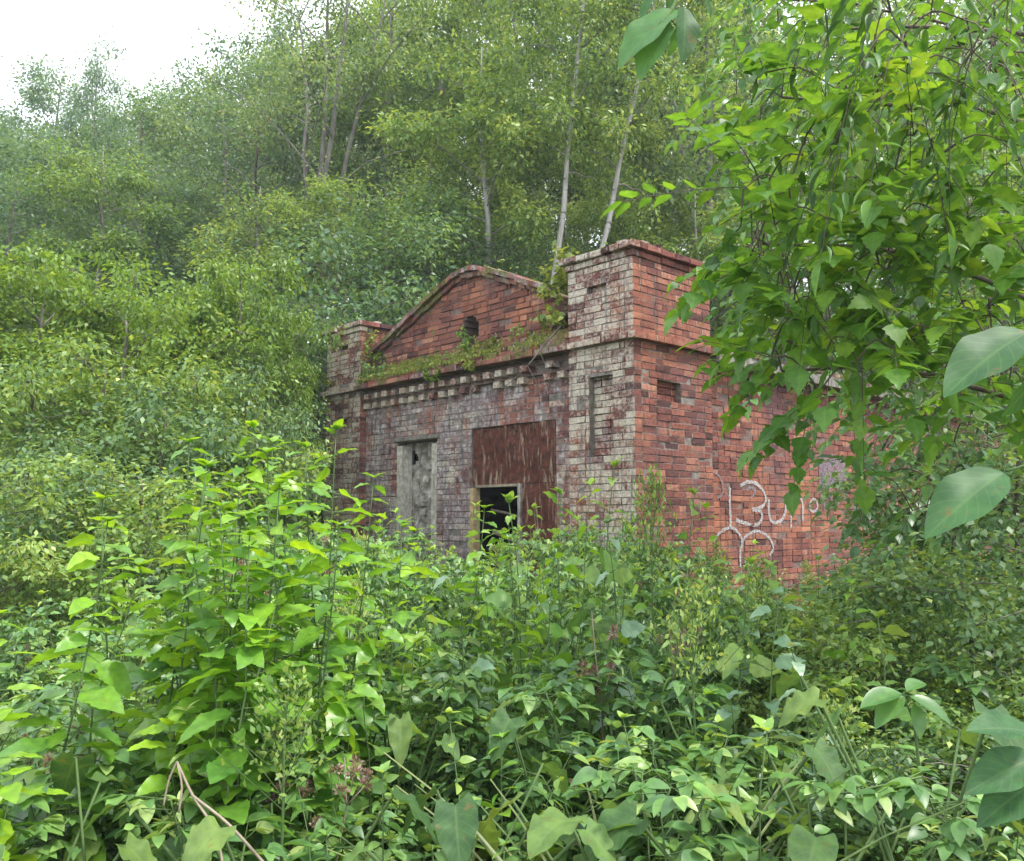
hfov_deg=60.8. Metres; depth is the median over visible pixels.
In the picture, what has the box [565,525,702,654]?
bramble bush
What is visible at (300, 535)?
bramble bush
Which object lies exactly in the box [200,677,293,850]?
pale leaf weed
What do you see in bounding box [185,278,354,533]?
sapling
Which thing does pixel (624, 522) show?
plumed weed
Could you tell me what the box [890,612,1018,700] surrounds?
bramble bush
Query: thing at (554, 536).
broad leaf weed
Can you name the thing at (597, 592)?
narrow leaf weed
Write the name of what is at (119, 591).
lime weed
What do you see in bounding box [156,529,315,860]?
tall lime weed
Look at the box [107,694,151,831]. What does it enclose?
leaf weed
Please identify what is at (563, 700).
bramble bush
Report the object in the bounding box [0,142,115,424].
tree
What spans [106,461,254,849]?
tall lime weed
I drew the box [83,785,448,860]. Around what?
burdock plant
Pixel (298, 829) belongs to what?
broad leaf weed
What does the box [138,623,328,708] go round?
bramble bush
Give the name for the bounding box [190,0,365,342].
shaded tree
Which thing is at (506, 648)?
leaf weed
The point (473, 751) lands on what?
leaf weed
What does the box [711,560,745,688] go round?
leaf weed
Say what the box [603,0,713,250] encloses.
birch tree
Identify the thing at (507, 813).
lime weed
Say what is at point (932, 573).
shrub
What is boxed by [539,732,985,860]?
bramble bush
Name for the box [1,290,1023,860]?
ground
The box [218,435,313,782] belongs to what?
tall lime weed
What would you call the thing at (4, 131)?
tree
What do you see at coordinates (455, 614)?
leaf weed
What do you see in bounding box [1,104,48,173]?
tree
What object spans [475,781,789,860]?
burdock plant
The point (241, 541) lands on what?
bramble bush
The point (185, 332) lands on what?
sapling
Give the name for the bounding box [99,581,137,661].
broad leaf weed
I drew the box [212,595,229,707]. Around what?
plumed weed
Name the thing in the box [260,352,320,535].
sapling
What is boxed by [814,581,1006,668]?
bramble bush
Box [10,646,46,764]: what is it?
narrow leaf weed
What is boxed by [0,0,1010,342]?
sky
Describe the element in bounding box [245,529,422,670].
bramble bush
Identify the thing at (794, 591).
bramble bush
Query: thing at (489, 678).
leaf weed
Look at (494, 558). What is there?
plumed weed
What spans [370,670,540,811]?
bramble bush
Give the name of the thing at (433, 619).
leaf weed
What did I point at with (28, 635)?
bramble bush
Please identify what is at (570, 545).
leaf weed
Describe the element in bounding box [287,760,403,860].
leaf weed
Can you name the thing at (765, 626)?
shrub
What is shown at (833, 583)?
shrub
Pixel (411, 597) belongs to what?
bramble bush
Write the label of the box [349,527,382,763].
plumed weed
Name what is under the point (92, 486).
shrub
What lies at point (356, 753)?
broad leaf weed
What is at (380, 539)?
pale leaf weed
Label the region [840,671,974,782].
bramble bush
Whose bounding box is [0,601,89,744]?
bramble bush
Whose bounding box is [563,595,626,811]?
broad leaf weed
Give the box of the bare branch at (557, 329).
[503,324,561,404]
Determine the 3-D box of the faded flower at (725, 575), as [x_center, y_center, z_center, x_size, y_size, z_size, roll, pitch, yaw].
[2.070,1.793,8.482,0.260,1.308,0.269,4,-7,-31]
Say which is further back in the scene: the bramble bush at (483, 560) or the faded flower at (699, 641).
the bramble bush at (483, 560)
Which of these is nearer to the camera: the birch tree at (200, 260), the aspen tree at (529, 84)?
the birch tree at (200, 260)
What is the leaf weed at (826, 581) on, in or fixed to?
on the ground
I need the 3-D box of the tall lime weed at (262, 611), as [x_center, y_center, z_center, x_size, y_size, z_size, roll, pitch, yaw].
[-0.843,1.019,2.661,0.403,1.798,0.431,-6,-8,44]
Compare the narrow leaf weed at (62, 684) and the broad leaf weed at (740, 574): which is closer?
the narrow leaf weed at (62, 684)
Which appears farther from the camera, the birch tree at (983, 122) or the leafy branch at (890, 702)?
the birch tree at (983, 122)
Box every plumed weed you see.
[0,721,19,748]
[209,660,348,860]
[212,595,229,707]
[319,568,374,754]
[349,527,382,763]
[485,538,504,568]
[609,514,636,617]
[612,463,685,855]
[646,568,752,842]
[693,545,709,583]
[701,538,731,680]
[733,558,795,719]
[792,558,820,594]
[797,688,898,855]
[901,617,959,831]
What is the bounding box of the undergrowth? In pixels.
[0,593,937,860]
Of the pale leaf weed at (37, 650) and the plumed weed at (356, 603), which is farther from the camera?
the pale leaf weed at (37, 650)
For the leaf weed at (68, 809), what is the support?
on the ground
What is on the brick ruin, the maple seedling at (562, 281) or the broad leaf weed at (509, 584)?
the maple seedling at (562, 281)
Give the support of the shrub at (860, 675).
on the ground
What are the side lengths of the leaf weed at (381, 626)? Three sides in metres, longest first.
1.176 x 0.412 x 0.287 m
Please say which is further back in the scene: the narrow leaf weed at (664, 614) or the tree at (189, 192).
the tree at (189, 192)
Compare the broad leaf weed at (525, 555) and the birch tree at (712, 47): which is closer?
the broad leaf weed at (525, 555)
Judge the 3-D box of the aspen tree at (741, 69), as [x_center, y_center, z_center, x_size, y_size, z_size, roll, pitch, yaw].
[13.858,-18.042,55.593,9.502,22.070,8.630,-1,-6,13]
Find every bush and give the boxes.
[0,594,163,730]
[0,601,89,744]
[0,616,100,693]
[0,634,76,746]
[0,660,196,855]
[0,733,166,853]
[0,738,362,860]
[1,757,48,846]
[5,614,68,702]
[10,706,168,860]
[11,719,426,860]
[13,652,158,724]
[16,614,255,747]
[37,614,280,756]
[68,553,190,623]
[126,552,290,630]
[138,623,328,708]
[160,542,267,615]
[164,604,355,740]
[171,524,300,599]
[216,557,338,721]
[243,539,311,565]
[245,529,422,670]
[253,645,583,859]
[256,528,326,561]
[269,551,424,660]
[276,538,384,592]
[277,560,470,754]
[289,557,460,725]
[310,524,379,568]
[336,643,613,860]
[340,529,441,629]
[367,541,440,604]
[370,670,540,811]
[372,557,502,708]
[372,658,710,860]
[376,565,529,707]
[384,554,535,683]
[435,559,535,683]
[444,552,593,725]
[460,681,887,860]
[483,565,563,649]
[487,529,571,642]
[489,644,855,842]
[501,563,662,762]
[518,525,648,631]
[531,542,667,655]
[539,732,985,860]
[552,584,720,733]
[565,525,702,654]
[595,570,690,651]
[619,586,809,764]
[620,542,710,644]
[633,555,737,651]
[685,561,757,650]
[693,579,807,646]
[715,577,865,668]
[733,720,990,860]
[758,601,956,738]
[790,666,1016,844]
[807,812,1023,860]
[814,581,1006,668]
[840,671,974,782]
[869,599,1023,641]
[882,654,1014,762]
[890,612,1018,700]
[890,696,1021,845]
[941,612,1019,701]
[984,647,1022,701]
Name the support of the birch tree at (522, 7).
on the ground
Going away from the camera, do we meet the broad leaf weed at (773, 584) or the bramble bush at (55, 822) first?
the bramble bush at (55, 822)
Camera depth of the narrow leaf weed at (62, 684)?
5.16 m
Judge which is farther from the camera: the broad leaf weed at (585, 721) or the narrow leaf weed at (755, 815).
the broad leaf weed at (585, 721)
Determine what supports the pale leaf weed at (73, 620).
on the ground
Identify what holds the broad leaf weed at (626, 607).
on the ground
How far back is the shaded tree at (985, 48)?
27.26 m
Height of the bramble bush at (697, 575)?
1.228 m
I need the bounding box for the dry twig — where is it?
[163,761,263,860]
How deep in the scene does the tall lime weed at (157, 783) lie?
2.62 m
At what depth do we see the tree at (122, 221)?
35.83 m
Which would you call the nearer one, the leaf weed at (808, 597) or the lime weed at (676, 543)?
the leaf weed at (808, 597)
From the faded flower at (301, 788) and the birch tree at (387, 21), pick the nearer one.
the faded flower at (301, 788)
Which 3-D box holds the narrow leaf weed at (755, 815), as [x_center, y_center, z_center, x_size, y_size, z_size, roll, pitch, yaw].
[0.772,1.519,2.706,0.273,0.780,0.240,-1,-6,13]
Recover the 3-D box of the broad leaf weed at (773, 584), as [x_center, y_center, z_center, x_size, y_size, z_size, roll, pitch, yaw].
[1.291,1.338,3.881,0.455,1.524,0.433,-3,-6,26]
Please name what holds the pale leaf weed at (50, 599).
on the ground
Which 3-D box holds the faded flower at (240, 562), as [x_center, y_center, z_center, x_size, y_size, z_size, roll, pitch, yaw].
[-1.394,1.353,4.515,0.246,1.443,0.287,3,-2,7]
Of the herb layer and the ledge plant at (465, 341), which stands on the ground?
the herb layer
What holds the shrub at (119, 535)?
on the ground
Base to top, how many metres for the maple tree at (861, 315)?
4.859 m
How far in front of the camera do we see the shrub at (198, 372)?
9.94 m
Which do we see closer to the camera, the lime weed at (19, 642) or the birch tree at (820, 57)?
the lime weed at (19, 642)
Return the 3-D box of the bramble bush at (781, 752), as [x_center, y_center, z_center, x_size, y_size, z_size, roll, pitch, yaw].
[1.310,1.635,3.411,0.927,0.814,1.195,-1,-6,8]
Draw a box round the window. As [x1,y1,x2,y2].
[393,434,439,544]
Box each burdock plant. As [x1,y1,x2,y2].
[0,751,176,860]
[57,771,167,860]
[63,733,269,860]
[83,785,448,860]
[318,660,487,860]
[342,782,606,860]
[363,756,615,860]
[430,698,658,860]
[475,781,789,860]
[581,776,928,860]
[606,695,865,843]
[658,724,1023,860]
[776,671,1023,860]
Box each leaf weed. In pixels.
[0,633,36,741]
[0,709,49,848]
[2,701,25,771]
[4,763,16,770]
[8,640,40,742]
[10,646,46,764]
[11,598,58,718]
[16,619,48,718]
[23,633,62,736]
[30,590,81,723]
[41,727,111,855]
[48,622,105,739]
[56,794,77,853]
[68,596,92,694]
[78,575,140,673]
[88,683,149,851]
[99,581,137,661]
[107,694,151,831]
[117,578,154,701]
[126,566,154,704]
[134,522,160,658]
[137,550,171,703]
[143,550,185,628]
[144,699,207,859]
[149,538,195,667]
[154,536,184,625]
[176,559,205,605]
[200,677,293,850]
[202,530,228,589]
[207,556,240,630]
[209,540,231,614]
[255,752,304,859]
[266,521,301,659]
[286,507,297,531]
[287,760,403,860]
[288,748,364,860]
[289,755,403,860]
[297,659,397,857]
[301,649,431,843]
[311,599,336,742]
[321,525,334,597]
[330,520,354,630]
[333,751,405,860]
[349,605,400,754]
[351,660,415,840]
[361,539,401,714]
[361,543,409,656]
[361,554,415,691]
[363,558,399,753]
[367,630,442,860]
[376,525,402,711]
[377,545,439,713]
[379,600,435,786]
[401,544,483,860]
[411,548,435,641]
[413,564,450,713]
[414,683,490,860]
[418,565,457,715]
[427,542,444,643]
[427,554,497,851]
[430,592,462,721]
[431,546,457,670]
[435,707,588,860]
[439,546,457,618]
[439,549,462,721]
[442,594,474,693]
[468,500,524,735]
[473,518,529,790]
[478,631,557,860]
[479,567,512,747]
[482,546,517,635]
[483,491,589,810]
[486,560,509,690]
[492,534,513,649]
[492,546,524,634]
[492,838,517,860]
[497,560,544,711]
[500,546,532,711]
[506,524,541,802]
[507,663,599,834]
[508,554,538,711]
[509,674,597,822]
[511,555,547,638]
[514,487,592,755]
[519,574,572,802]
[524,539,551,696]
[527,503,612,717]
[534,514,592,750]
[534,548,556,664]
[537,534,577,698]
[547,542,589,651]
[549,543,576,722]
[553,615,604,819]
[558,496,660,727]
[562,537,626,741]
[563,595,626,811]
[575,590,634,812]
[576,455,644,815]
[576,543,612,659]
[580,514,658,826]
[584,536,614,637]
[595,718,666,859]
[598,601,640,739]
[604,559,707,855]
[605,557,662,727]
[607,638,653,800]
[609,634,664,763]
[611,542,637,648]
[612,710,771,860]
[615,540,661,663]
[627,520,647,648]
[632,735,722,847]
[636,551,668,656]
[644,574,683,725]
[644,584,692,756]
[646,548,666,665]
[650,485,717,736]
[653,721,686,850]
[654,714,808,860]
[664,646,803,837]
[667,533,684,619]
[668,604,686,719]
[670,558,710,711]
[674,633,735,745]
[689,567,718,644]
[695,714,783,860]
[702,567,727,650]
[709,616,766,822]
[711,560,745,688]
[711,586,806,858]
[711,613,771,774]
[714,552,816,841]
[718,568,735,639]
[722,794,778,857]
[726,557,736,602]
[728,561,750,687]
[731,555,835,728]
[733,563,779,646]
[738,603,783,741]
[744,651,795,845]
[746,580,799,623]
[749,709,786,859]
[751,558,849,818]
[751,678,849,843]
[752,694,802,845]
[763,642,854,839]
[783,737,940,860]
[788,579,832,666]
[826,600,876,661]
[829,609,936,860]
[839,666,894,856]
[897,625,952,696]
[914,738,970,858]
[919,745,1018,860]
[978,819,1023,860]
[984,824,1005,859]
[985,638,1023,698]
[991,681,1017,857]
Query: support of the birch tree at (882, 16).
on the ground
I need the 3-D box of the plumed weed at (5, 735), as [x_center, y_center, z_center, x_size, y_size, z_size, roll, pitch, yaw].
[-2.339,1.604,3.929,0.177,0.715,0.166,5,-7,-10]
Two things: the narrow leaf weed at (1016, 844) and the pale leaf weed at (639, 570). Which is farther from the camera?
the pale leaf weed at (639, 570)
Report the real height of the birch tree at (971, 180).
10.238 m
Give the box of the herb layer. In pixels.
[0,579,1022,860]
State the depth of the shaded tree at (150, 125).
25.76 m
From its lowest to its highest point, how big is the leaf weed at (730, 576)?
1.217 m
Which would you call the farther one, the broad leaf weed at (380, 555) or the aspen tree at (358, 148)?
the aspen tree at (358, 148)
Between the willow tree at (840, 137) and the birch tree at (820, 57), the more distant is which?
the birch tree at (820, 57)
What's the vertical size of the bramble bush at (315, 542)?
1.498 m
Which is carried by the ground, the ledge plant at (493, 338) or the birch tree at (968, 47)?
the birch tree at (968, 47)
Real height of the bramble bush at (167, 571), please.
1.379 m
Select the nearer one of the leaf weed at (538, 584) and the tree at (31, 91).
the leaf weed at (538, 584)
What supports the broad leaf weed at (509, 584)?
on the ground
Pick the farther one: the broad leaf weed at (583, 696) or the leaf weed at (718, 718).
the broad leaf weed at (583, 696)
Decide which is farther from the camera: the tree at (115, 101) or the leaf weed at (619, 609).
the tree at (115, 101)
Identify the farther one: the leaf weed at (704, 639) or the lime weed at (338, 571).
the leaf weed at (704, 639)
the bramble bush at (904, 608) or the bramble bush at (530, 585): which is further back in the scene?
the bramble bush at (530, 585)
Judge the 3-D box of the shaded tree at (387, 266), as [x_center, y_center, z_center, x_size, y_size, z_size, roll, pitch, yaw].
[-2.480,-1.256,17.612,7.273,7.758,6.882,4,-7,-35]
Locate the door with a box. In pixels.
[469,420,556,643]
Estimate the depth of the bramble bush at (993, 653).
4.56 m
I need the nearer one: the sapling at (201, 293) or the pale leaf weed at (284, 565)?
the pale leaf weed at (284, 565)
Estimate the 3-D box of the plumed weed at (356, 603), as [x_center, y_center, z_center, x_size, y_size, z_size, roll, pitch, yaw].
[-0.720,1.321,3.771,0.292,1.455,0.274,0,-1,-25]
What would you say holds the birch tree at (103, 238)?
on the ground
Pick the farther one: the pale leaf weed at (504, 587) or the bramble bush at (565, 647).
the pale leaf weed at (504, 587)
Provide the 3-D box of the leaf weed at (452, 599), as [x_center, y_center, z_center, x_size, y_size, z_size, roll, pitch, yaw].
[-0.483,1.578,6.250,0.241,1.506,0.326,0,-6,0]
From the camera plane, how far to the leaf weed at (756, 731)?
3.59 m
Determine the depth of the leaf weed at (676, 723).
3.27 m
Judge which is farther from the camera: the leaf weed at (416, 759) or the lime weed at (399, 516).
the lime weed at (399, 516)
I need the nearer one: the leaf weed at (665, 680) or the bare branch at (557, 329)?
the leaf weed at (665, 680)
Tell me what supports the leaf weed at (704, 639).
on the ground
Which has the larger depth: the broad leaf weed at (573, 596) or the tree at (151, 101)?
the tree at (151, 101)
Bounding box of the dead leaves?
[34,682,713,859]
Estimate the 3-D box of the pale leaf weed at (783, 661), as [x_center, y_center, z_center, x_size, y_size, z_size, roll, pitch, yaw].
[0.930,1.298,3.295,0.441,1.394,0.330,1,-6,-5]
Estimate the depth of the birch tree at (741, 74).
27.62 m
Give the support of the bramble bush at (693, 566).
on the ground
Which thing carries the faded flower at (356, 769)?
on the ground
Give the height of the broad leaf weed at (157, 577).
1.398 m
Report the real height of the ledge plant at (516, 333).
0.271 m
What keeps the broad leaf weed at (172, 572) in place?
on the ground
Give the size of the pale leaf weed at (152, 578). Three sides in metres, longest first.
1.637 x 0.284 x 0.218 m
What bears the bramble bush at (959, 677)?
on the ground
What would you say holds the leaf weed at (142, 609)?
on the ground
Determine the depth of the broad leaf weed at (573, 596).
6.80 m
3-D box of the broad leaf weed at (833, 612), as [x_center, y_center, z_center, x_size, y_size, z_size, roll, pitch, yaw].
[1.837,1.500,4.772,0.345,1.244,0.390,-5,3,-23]
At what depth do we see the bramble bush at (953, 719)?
3.70 m
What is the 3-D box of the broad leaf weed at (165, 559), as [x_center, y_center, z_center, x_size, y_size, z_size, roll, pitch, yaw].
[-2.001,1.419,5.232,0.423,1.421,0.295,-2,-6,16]
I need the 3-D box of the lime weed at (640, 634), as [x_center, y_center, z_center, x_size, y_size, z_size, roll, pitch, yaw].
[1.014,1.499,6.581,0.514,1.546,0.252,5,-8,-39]
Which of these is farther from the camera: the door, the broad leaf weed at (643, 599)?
the door
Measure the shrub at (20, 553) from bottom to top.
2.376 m
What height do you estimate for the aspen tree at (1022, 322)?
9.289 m
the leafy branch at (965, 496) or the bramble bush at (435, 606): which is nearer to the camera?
the leafy branch at (965, 496)
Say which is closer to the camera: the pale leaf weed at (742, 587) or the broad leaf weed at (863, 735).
the broad leaf weed at (863, 735)
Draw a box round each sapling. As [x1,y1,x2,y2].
[0,239,233,579]
[0,242,162,604]
[0,248,98,475]
[0,252,294,562]
[57,252,327,518]
[72,290,262,526]
[154,246,337,509]
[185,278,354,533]
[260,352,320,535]
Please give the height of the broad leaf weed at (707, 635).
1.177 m
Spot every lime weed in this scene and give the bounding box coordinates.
[0,515,163,860]
[0,609,70,860]
[2,605,29,717]
[58,492,160,859]
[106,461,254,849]
[109,458,238,860]
[114,530,148,708]
[125,436,219,838]
[126,483,271,841]
[152,500,305,860]
[156,470,327,857]
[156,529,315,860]
[179,420,269,851]
[192,453,300,839]
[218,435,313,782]
[221,509,281,656]
[237,447,323,813]
[255,440,364,859]
[277,419,372,827]
[281,519,379,860]
[297,510,322,572]
[314,517,437,848]
[321,472,404,845]
[335,564,357,752]
[342,589,403,793]
[356,507,413,690]
[362,519,403,646]
[384,526,460,788]
[395,530,436,626]
[408,525,446,645]
[434,730,563,860]
[436,504,515,725]
[443,576,543,844]
[467,531,490,620]
[472,607,515,716]
[491,525,539,718]
[516,541,582,850]
[529,477,629,813]
[565,517,598,630]
[628,527,660,663]
[632,501,766,772]
[646,687,808,853]
[663,542,681,648]
[708,550,734,657]
[740,539,758,693]
[813,577,887,844]
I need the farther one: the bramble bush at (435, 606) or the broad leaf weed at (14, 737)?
the bramble bush at (435, 606)
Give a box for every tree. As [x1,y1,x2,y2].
[0,41,132,264]
[0,98,68,238]
[0,114,42,332]
[0,116,82,357]
[0,116,121,345]
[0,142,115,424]
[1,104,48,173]
[1,115,158,412]
[5,75,247,357]
[7,123,193,522]
[8,104,127,299]
[31,20,143,274]
[38,71,244,356]
[45,131,263,411]
[58,150,220,353]
[64,85,147,236]
[75,133,215,278]
[88,82,142,148]
[102,170,393,441]
[116,75,301,314]
[123,70,366,396]
[124,54,264,234]
[124,65,221,224]
[131,81,206,180]
[164,25,318,298]
[164,204,456,540]
[169,186,342,405]
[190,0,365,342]
[190,0,482,440]
[191,86,277,207]
[193,40,316,235]
[215,209,431,519]
[219,169,586,522]
[236,168,405,435]
[237,19,364,346]
[254,55,438,336]
[284,38,361,232]
[285,0,486,324]
[287,166,579,444]
[289,0,457,277]
[314,0,477,320]
[323,137,513,324]
[331,0,540,294]
[334,15,431,208]
[357,29,603,282]
[389,190,597,325]
[395,0,660,268]
[399,26,561,272]
[419,180,593,282]
[428,0,593,265]
[432,1,597,260]
[466,0,691,284]
[473,82,638,283]
[492,45,561,236]
[525,2,805,354]
[526,0,636,244]
[527,0,765,248]
[529,16,692,253]
[530,0,763,291]
[544,155,702,294]
[545,183,582,242]
[570,0,870,350]
[599,0,1023,516]
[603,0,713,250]
[605,177,790,346]
[653,14,813,332]
[661,1,831,360]
[664,0,1023,694]
[669,0,825,239]
[671,7,787,246]
[694,0,1023,418]
[710,195,936,393]
[764,64,950,375]
[778,33,842,318]
[784,0,938,374]
[787,0,940,314]
[798,99,1023,405]
[880,0,1022,393]
[880,0,1023,251]
[880,88,1023,395]
[889,145,1023,466]
[892,0,1023,395]
[937,0,1019,200]
[966,0,1023,187]
[972,235,1023,452]
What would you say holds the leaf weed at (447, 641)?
on the ground
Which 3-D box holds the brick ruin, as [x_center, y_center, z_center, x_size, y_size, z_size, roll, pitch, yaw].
[3.520,0.873,15.449,12.114,5.326,6.365,5,-8,-43]
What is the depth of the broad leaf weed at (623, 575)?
4.48 m
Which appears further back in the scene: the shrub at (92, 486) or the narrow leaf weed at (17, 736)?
the shrub at (92, 486)
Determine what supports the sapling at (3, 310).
on the ground
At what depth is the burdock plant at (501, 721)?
2.90 m
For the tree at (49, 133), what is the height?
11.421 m
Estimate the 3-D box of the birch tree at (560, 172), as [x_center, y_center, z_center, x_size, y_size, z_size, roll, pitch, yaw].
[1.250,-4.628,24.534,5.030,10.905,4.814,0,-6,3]
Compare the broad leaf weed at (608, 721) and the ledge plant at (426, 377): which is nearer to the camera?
the broad leaf weed at (608, 721)
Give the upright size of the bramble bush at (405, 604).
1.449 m
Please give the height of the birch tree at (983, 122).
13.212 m
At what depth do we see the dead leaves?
3.48 m
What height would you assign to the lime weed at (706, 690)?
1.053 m
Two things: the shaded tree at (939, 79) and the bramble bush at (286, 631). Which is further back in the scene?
the shaded tree at (939, 79)
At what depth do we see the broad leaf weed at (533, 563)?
6.10 m
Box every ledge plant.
[321,376,332,386]
[357,359,385,380]
[358,328,388,368]
[422,368,442,384]
[456,326,474,350]
[460,359,475,371]
[474,333,500,349]
[509,323,539,344]
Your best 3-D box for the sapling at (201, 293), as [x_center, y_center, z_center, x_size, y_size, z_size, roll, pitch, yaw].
[-4.759,0.143,13.220,3.523,5.498,3.892,-2,-6,14]
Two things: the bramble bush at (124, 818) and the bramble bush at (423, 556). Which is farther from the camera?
the bramble bush at (423, 556)
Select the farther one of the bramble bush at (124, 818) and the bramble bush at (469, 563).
the bramble bush at (469, 563)
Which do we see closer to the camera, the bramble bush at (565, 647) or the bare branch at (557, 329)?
the bramble bush at (565, 647)
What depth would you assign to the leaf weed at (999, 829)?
2.53 m
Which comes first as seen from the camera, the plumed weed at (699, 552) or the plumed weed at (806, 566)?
the plumed weed at (806, 566)
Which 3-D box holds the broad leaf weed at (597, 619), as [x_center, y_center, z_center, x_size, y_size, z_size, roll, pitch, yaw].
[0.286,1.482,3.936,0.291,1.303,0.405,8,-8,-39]
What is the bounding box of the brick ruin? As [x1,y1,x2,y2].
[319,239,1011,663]
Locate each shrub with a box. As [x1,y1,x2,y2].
[0,320,272,604]
[0,344,214,622]
[0,364,343,647]
[0,420,243,673]
[0,447,257,702]
[0,449,162,701]
[7,334,356,588]
[134,353,335,537]
[236,397,332,555]
[698,609,938,835]
[715,536,1023,841]
[728,570,999,734]
[736,624,1023,860]
[767,538,1022,648]
[768,398,1023,643]
[773,700,1023,860]
[797,414,1023,707]
[801,492,1023,846]
[845,660,1023,860]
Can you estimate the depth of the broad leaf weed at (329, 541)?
5.98 m
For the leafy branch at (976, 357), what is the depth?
1.25 m
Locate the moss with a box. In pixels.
[354,327,559,383]
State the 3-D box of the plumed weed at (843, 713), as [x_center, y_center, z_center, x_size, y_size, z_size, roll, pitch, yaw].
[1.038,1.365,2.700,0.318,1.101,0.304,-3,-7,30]
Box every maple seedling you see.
[529,304,566,330]
[531,240,578,305]
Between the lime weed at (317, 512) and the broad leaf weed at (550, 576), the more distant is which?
the broad leaf weed at (550, 576)
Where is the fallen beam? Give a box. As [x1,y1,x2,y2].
[491,509,516,563]
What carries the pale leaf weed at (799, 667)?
on the ground
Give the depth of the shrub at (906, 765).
2.85 m
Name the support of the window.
in the brick ruin
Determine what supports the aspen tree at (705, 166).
on the ground
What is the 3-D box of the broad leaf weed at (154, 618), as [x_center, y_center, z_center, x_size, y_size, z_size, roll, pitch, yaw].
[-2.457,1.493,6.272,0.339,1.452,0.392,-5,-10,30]
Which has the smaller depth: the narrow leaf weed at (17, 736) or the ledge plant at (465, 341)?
the narrow leaf weed at (17, 736)
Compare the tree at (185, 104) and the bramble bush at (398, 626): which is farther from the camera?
the tree at (185, 104)
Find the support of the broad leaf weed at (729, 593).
on the ground
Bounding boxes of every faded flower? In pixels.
[18,644,38,716]
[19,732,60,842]
[41,752,112,851]
[71,711,119,740]
[229,557,259,673]
[261,718,315,850]
[308,754,374,860]
[312,535,334,589]
[576,612,634,802]
[654,628,688,759]
[660,579,713,726]
[718,552,732,640]
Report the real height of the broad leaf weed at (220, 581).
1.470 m
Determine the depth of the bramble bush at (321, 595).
4.64 m
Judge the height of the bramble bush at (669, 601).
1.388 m
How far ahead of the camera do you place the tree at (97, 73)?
41.46 m
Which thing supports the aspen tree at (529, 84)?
on the ground
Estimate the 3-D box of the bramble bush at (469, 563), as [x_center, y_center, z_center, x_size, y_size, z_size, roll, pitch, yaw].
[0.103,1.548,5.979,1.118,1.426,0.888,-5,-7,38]
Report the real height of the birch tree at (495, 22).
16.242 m
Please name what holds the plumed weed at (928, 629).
on the ground
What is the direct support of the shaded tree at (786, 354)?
on the ground
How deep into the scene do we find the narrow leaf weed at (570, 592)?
5.04 m
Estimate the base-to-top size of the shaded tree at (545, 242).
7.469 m
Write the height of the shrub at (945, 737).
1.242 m
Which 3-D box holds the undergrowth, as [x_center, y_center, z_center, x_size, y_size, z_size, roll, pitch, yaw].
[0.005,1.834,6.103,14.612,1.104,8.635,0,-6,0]
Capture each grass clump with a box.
[327,745,965,860]
[622,841,785,860]
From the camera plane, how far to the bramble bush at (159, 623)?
4.69 m
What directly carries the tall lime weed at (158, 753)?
on the ground
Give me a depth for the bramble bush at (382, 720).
3.55 m
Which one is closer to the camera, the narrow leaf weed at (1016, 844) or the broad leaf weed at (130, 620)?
the narrow leaf weed at (1016, 844)
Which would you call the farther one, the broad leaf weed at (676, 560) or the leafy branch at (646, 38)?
the broad leaf weed at (676, 560)
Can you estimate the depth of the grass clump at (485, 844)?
2.48 m
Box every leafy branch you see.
[618,0,754,81]
[860,678,950,761]
[924,464,1023,538]
[943,326,1023,416]
[965,709,1023,827]
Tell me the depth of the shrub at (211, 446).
8.60 m
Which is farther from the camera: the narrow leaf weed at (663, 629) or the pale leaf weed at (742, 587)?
the pale leaf weed at (742, 587)
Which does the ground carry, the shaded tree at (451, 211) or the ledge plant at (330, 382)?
the shaded tree at (451, 211)
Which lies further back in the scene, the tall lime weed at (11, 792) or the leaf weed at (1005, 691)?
the leaf weed at (1005, 691)
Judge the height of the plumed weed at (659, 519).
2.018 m
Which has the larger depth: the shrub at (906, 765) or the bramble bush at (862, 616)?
the bramble bush at (862, 616)
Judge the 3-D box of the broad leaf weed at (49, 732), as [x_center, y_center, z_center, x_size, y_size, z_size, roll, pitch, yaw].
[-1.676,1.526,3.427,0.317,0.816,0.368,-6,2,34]
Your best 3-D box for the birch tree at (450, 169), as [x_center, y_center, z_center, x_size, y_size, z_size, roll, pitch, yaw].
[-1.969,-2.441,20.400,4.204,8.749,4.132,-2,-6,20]
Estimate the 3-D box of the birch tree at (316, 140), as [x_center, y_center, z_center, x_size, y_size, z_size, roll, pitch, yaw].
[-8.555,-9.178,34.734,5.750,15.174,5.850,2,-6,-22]
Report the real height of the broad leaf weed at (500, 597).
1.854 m
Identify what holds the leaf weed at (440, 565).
on the ground
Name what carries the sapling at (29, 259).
on the ground
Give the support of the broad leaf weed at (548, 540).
on the ground
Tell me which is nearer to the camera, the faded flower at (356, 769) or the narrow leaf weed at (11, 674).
the faded flower at (356, 769)
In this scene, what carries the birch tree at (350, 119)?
on the ground
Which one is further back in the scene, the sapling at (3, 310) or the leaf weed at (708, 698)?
the sapling at (3, 310)
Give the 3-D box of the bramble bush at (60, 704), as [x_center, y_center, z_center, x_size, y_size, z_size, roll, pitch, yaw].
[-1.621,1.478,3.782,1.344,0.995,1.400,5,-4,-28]
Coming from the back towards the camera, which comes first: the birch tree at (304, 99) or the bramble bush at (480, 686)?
the birch tree at (304, 99)
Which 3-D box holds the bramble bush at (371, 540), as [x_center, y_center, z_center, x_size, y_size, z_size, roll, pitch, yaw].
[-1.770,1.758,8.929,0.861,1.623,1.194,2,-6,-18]
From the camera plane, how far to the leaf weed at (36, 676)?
5.17 m
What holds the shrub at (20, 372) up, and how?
on the ground
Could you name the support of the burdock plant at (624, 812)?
on the ground
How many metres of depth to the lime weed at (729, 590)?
6.88 m
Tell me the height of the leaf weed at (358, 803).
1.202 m

